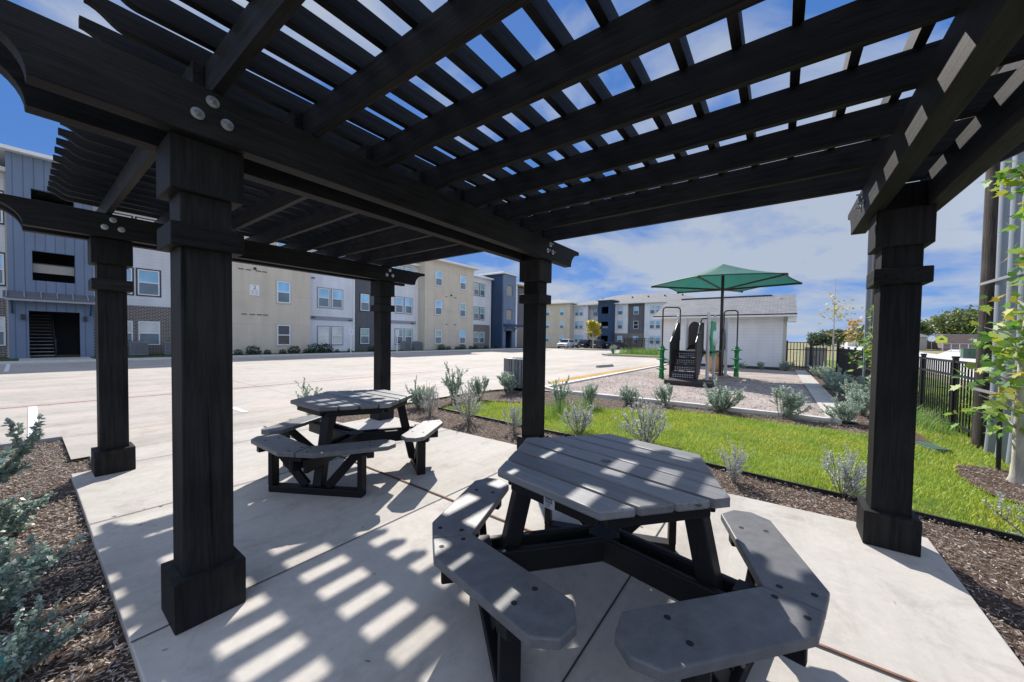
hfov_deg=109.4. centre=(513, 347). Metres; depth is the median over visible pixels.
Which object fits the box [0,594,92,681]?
leafy shrub
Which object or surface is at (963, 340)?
brick building
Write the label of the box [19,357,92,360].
entry walk
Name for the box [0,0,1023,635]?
pergola
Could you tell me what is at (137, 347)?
condenser unit
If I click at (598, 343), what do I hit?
parked car
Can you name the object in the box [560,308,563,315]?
window
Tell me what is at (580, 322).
window
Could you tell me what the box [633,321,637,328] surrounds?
window
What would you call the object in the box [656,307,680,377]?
climber pod
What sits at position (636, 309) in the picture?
window
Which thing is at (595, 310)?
window
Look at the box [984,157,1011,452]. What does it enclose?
conduit
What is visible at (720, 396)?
sage shrub
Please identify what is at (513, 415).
sage shrub
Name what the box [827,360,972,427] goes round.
verge grass
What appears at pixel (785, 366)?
sage shrub
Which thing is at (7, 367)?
bay line
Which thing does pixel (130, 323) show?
window
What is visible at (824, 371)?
sage shrub
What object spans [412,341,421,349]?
condenser unit
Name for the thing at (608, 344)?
parked car
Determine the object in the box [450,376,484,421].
sage shrub
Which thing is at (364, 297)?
window
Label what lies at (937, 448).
valve box
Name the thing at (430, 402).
sage shrub
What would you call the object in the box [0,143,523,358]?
apartment building
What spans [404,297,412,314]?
window
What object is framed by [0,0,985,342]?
sky
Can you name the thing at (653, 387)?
play chips
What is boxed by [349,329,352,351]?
parking sign
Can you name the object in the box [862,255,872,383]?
conduit
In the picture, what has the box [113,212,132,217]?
window
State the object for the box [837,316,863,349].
sapling
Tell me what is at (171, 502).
saw cut
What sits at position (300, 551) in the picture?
patio debris
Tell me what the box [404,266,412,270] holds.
window
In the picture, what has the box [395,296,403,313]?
window
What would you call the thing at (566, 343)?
parked car
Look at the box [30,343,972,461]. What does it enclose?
ground
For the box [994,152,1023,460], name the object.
conduit
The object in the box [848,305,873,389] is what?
maple tree
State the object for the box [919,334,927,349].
house
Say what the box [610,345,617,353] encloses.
sage shrub
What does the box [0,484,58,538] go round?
leafy shrub
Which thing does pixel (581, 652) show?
saw cut
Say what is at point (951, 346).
chain link fence
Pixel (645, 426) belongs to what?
sage shrub
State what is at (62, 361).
kerb
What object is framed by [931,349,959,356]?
side road
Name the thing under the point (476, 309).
window
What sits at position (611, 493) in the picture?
picnic table
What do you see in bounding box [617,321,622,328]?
window
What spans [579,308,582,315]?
window
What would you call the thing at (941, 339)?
road sign
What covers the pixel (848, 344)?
house
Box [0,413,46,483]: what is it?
leafy shrub
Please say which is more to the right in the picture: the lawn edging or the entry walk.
the lawn edging
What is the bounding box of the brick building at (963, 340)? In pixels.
[927,334,976,349]
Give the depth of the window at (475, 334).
43.93 m
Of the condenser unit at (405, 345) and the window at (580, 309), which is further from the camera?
the window at (580, 309)
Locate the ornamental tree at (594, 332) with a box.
[585,319,601,348]
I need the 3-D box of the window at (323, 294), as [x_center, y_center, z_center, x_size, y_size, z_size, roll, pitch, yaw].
[-14.800,-3.859,28.262,0.075,1.600,1.000,2,2,36]
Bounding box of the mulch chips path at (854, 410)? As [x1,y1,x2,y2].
[826,389,942,432]
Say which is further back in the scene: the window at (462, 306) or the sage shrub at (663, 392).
the window at (462, 306)
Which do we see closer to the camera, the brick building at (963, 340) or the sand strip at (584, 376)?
the sand strip at (584, 376)
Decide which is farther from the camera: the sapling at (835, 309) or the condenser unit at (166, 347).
the condenser unit at (166, 347)
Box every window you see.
[0,190,4,224]
[0,252,5,285]
[0,317,5,345]
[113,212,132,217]
[127,267,133,295]
[128,321,132,340]
[135,216,155,221]
[136,268,160,296]
[138,321,159,344]
[276,280,290,303]
[276,324,290,345]
[317,287,329,308]
[317,325,329,344]
[331,288,342,309]
[331,326,342,344]
[359,327,369,344]
[360,293,369,311]
[394,328,403,344]
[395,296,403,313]
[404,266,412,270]
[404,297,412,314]
[404,328,412,344]
[434,299,442,315]
[434,329,441,344]
[435,270,442,286]
[459,275,466,290]
[459,302,465,317]
[459,330,465,343]
[473,306,478,319]
[473,332,478,342]
[474,282,478,295]
[479,283,484,296]
[479,307,484,319]
[479,332,483,342]
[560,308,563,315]
[560,321,563,328]
[574,321,578,328]
[574,335,577,342]
[575,308,578,315]
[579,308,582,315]
[579,321,582,328]
[593,308,597,315]
[617,307,622,314]
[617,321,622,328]
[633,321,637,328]
[634,307,638,313]
[649,305,654,313]
[649,320,654,328]
[649,336,653,344]
[655,305,660,313]
[655,320,660,328]
[655,336,660,344]
[713,330,717,345]
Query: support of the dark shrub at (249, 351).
on the grass strip at (129, 356)
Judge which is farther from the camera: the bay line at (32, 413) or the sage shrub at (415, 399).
the sage shrub at (415, 399)
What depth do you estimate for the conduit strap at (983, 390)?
4.76 m
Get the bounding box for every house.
[844,337,858,345]
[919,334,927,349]
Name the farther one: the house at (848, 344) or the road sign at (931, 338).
the house at (848, 344)
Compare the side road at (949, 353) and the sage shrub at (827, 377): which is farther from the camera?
the side road at (949, 353)
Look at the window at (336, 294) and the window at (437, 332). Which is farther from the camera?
the window at (437, 332)
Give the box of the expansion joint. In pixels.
[264,426,917,681]
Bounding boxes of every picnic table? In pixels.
[251,389,442,497]
[432,434,829,681]
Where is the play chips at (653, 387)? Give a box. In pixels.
[545,371,824,416]
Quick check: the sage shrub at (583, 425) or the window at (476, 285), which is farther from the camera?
the window at (476, 285)
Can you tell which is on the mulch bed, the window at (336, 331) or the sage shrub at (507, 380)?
the sage shrub at (507, 380)
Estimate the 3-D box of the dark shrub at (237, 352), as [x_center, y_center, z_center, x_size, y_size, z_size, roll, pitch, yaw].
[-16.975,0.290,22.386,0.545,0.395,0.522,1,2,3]
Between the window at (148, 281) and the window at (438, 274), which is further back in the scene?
the window at (438, 274)
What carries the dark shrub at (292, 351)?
on the grass strip at (129, 356)
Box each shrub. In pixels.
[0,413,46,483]
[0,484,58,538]
[0,533,87,620]
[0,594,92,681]
[233,349,243,354]
[245,346,261,354]
[287,346,300,353]
[294,377,322,414]
[307,343,324,352]
[318,343,333,352]
[405,376,435,407]
[417,381,441,415]
[437,344,445,349]
[441,361,468,402]
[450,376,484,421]
[465,375,490,398]
[496,371,519,393]
[501,401,521,431]
[548,376,573,405]
[559,399,593,433]
[581,382,597,407]
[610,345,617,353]
[612,392,672,443]
[618,383,640,403]
[624,339,642,350]
[651,383,675,405]
[701,375,745,411]
[714,435,753,482]
[739,363,746,368]
[757,361,764,369]
[770,385,812,417]
[779,359,794,370]
[809,361,829,378]
[817,366,834,377]
[817,392,865,423]
[820,364,854,389]
[820,442,866,498]
[823,373,868,395]
[838,375,870,399]
[841,388,869,415]
[981,483,1023,536]
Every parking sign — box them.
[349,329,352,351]
[396,330,398,350]
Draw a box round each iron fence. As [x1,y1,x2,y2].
[623,337,658,353]
[838,346,989,436]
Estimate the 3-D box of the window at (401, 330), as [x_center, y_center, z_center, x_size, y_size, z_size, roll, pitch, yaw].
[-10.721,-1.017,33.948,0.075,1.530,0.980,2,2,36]
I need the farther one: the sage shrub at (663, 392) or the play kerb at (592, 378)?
the play kerb at (592, 378)
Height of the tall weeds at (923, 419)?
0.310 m
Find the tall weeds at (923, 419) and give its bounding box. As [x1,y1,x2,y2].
[916,404,970,446]
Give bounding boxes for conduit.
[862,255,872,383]
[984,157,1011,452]
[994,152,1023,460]
[1005,187,1023,464]
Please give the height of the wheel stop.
0.110 m
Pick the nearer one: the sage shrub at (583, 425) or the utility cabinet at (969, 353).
the sage shrub at (583, 425)
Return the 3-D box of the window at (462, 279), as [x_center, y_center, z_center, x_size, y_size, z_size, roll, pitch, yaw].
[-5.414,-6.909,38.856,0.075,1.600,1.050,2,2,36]
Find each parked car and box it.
[557,339,574,347]
[575,340,595,348]
[589,340,604,348]
[604,341,627,348]
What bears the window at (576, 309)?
in the apartment building at (619, 318)
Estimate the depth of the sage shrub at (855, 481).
3.36 m
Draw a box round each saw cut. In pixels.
[91,429,447,523]
[130,472,497,642]
[562,523,664,681]
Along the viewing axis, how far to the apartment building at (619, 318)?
68.75 m
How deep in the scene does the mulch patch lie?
5.35 m
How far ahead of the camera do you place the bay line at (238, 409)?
6.72 m
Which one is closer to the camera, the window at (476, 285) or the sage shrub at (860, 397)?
the sage shrub at (860, 397)
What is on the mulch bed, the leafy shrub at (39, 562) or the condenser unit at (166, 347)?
the leafy shrub at (39, 562)
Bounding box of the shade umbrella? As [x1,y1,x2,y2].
[651,264,801,375]
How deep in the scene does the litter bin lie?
9.81 m
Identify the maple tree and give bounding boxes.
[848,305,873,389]
[943,160,1023,484]
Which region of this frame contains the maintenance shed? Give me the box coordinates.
[653,294,796,370]
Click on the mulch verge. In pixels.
(821, 383)
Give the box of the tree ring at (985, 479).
[956,465,1023,504]
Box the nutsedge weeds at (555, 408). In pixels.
[545,393,604,418]
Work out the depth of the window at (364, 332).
31.78 m
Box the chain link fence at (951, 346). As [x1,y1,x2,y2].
[942,343,968,351]
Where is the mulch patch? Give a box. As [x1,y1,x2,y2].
[915,433,932,443]
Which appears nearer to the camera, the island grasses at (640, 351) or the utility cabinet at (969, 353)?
the island grasses at (640, 351)
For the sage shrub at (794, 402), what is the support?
on the playground
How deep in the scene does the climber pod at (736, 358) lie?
14.27 m
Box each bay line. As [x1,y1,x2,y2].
[4,364,10,371]
[28,406,38,436]
[233,407,247,411]
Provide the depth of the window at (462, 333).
39.02 m
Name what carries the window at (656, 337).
in the apartment building at (619, 318)
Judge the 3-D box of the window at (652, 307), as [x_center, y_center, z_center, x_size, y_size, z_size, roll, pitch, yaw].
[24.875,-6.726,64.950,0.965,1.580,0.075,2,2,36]
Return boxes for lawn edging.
[438,400,1023,542]
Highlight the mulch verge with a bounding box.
[794,369,869,427]
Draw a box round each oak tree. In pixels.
[806,330,842,345]
[826,329,852,345]
[847,324,863,344]
[920,320,936,334]
[925,304,978,334]
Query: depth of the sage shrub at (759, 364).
18.00 m
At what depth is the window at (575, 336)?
73.93 m
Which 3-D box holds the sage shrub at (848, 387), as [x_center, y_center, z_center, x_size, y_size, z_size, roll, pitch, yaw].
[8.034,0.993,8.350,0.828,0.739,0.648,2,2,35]
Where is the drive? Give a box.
[62,358,665,458]
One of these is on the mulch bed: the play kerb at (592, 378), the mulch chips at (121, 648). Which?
the mulch chips at (121, 648)
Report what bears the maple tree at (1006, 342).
on the tree ring at (985, 479)
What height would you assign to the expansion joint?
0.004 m
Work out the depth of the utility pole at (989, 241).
5.00 m
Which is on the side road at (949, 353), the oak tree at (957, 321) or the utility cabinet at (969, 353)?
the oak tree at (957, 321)
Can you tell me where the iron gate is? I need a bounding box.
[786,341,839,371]
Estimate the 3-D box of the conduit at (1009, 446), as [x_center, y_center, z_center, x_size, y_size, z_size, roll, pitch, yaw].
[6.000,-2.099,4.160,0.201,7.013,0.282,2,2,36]
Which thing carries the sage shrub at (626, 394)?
on the mulch bed
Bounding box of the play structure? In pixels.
[664,312,728,387]
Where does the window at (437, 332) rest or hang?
in the apartment building at (47, 302)
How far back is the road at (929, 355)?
34.99 m
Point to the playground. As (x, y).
(770, 375)
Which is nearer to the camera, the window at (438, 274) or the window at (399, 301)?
the window at (399, 301)
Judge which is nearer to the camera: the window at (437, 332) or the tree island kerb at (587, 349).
the window at (437, 332)
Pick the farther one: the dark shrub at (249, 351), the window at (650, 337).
the window at (650, 337)
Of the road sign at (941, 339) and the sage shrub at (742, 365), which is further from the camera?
the road sign at (941, 339)
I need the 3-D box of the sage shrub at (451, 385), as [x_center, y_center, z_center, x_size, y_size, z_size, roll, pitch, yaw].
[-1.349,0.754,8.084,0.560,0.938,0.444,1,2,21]
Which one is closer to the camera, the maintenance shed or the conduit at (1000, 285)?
the conduit at (1000, 285)
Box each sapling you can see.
[816,284,863,369]
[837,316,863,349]
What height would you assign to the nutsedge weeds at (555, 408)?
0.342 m
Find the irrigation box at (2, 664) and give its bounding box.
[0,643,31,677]
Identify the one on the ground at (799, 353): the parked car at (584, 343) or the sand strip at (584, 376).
the parked car at (584, 343)
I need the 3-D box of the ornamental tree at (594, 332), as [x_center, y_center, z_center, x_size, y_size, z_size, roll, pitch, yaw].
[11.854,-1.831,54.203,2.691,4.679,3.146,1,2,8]
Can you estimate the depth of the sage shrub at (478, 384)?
8.39 m
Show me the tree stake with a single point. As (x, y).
(998, 450)
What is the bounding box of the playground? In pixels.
[545,365,836,422]
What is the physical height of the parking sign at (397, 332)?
1.900 m
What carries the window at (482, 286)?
in the apartment building at (47, 302)
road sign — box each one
[927,335,936,349]
[936,335,947,345]
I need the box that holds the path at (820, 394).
[795,370,857,422]
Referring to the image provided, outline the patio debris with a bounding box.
[84,442,894,661]
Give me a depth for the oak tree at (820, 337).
173.31 m
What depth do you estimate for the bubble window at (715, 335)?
13.04 m
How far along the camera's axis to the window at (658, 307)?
64.39 m
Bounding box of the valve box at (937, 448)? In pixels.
[915,441,952,454]
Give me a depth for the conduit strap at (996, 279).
4.60 m
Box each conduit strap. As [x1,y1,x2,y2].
[973,387,1014,399]
[979,271,1023,285]
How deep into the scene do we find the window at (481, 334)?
44.79 m
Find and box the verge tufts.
[918,387,972,428]
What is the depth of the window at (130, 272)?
20.55 m
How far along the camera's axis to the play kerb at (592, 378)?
13.66 m
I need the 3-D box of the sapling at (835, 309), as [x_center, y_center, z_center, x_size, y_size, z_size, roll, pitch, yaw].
[14.081,-0.875,15.752,1.818,4.251,1.239,0,2,-34]
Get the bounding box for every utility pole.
[869,135,889,350]
[971,65,1003,448]
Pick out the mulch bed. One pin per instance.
(970, 578)
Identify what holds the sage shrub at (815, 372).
on the mulch verge
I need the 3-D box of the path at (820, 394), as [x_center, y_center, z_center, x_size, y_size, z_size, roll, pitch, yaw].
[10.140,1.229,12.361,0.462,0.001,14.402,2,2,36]
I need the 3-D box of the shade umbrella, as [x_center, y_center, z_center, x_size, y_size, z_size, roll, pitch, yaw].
[8.485,-1.113,14.782,5.157,4.550,5.399,2,2,36]
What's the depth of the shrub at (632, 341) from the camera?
35.03 m
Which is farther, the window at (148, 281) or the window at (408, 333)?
the window at (408, 333)
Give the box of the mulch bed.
[0,390,1023,681]
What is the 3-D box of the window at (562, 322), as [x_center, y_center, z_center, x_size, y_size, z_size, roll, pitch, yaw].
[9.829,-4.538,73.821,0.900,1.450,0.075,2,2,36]
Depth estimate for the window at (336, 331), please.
29.19 m
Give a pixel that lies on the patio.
(341, 613)
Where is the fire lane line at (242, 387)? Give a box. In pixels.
[0,356,604,408]
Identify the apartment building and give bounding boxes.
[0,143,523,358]
[546,292,695,349]
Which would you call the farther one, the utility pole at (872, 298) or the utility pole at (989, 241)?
the utility pole at (872, 298)
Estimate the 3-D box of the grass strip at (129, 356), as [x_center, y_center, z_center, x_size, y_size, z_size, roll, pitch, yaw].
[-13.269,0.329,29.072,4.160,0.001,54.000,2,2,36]
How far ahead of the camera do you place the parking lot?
11.23 m
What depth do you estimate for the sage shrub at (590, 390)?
7.58 m
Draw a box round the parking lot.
[0,349,657,442]
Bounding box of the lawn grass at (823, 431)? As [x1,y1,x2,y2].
[441,400,1023,534]
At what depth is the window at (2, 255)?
17.16 m
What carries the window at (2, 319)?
in the apartment building at (47, 302)
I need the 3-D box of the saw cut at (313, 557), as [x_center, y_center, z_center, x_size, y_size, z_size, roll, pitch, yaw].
[-0.684,1.318,3.086,0.009,0.001,3.570,2,2,36]
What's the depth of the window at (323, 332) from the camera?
28.33 m
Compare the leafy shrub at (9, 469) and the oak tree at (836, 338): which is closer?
the leafy shrub at (9, 469)
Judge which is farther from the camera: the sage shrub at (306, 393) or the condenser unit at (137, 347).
the condenser unit at (137, 347)
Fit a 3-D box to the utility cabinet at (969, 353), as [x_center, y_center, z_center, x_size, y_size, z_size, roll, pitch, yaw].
[47.428,0.631,37.810,0.980,1.040,0.880,2,2,36]
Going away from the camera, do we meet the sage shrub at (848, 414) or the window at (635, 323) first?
the sage shrub at (848, 414)
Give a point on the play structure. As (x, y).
(679, 374)
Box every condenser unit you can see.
[128,341,148,354]
[163,341,170,354]
[400,341,410,349]
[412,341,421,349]
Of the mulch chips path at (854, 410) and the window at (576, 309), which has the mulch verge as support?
the mulch chips path at (854, 410)
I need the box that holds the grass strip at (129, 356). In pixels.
[0,347,522,360]
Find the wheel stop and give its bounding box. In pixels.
[596,364,613,367]
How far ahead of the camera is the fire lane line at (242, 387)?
9.67 m
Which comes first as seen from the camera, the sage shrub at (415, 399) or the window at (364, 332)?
the sage shrub at (415, 399)
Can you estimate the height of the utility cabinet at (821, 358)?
1.160 m
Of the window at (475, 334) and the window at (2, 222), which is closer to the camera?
the window at (2, 222)
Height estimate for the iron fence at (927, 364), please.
1.250 m
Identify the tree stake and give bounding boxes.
[995,387,1003,470]
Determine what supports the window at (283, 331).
in the apartment building at (47, 302)
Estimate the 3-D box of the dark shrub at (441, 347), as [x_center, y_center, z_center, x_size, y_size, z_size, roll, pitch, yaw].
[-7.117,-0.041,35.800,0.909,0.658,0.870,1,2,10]
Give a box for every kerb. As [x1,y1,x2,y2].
[0,347,546,363]
[0,435,61,448]
[545,363,668,386]
[545,387,841,424]
[563,348,609,350]
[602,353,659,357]
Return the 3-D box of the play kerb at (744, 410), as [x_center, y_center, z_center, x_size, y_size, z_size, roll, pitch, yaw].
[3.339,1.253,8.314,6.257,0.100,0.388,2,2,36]
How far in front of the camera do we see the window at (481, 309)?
44.73 m
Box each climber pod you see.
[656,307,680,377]
[722,310,742,376]
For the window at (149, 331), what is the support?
in the apartment building at (47, 302)
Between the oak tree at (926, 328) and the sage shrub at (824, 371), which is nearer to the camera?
the sage shrub at (824, 371)
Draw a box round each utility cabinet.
[803,347,827,368]
[960,348,975,358]
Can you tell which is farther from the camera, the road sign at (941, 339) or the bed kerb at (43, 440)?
the road sign at (941, 339)
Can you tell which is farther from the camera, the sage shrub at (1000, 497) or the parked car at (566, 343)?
the parked car at (566, 343)
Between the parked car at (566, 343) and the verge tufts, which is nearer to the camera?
the verge tufts
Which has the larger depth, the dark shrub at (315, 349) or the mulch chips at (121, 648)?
the dark shrub at (315, 349)
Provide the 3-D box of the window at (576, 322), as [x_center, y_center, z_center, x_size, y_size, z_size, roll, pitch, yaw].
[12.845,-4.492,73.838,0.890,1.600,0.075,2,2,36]
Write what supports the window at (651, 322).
in the apartment building at (619, 318)
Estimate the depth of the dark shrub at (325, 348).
26.55 m
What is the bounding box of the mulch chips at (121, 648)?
[0,440,136,681]
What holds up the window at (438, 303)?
in the apartment building at (47, 302)
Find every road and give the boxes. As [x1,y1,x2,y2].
[840,345,975,380]
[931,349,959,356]
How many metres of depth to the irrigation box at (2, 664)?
1.54 m
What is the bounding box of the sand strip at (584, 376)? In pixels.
[546,365,654,384]
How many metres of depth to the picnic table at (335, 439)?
3.34 m
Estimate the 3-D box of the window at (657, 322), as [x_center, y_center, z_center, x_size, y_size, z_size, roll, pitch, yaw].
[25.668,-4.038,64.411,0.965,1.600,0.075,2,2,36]
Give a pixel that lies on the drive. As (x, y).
(80, 446)
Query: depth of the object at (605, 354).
29.07 m
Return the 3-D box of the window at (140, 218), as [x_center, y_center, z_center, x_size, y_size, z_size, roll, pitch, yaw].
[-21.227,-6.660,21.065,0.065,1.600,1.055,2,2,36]
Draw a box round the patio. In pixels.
[71,417,1023,681]
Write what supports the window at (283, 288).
in the apartment building at (47, 302)
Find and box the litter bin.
[504,357,522,388]
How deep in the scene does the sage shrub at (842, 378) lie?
9.73 m
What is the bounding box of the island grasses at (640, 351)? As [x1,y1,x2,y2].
[619,347,659,354]

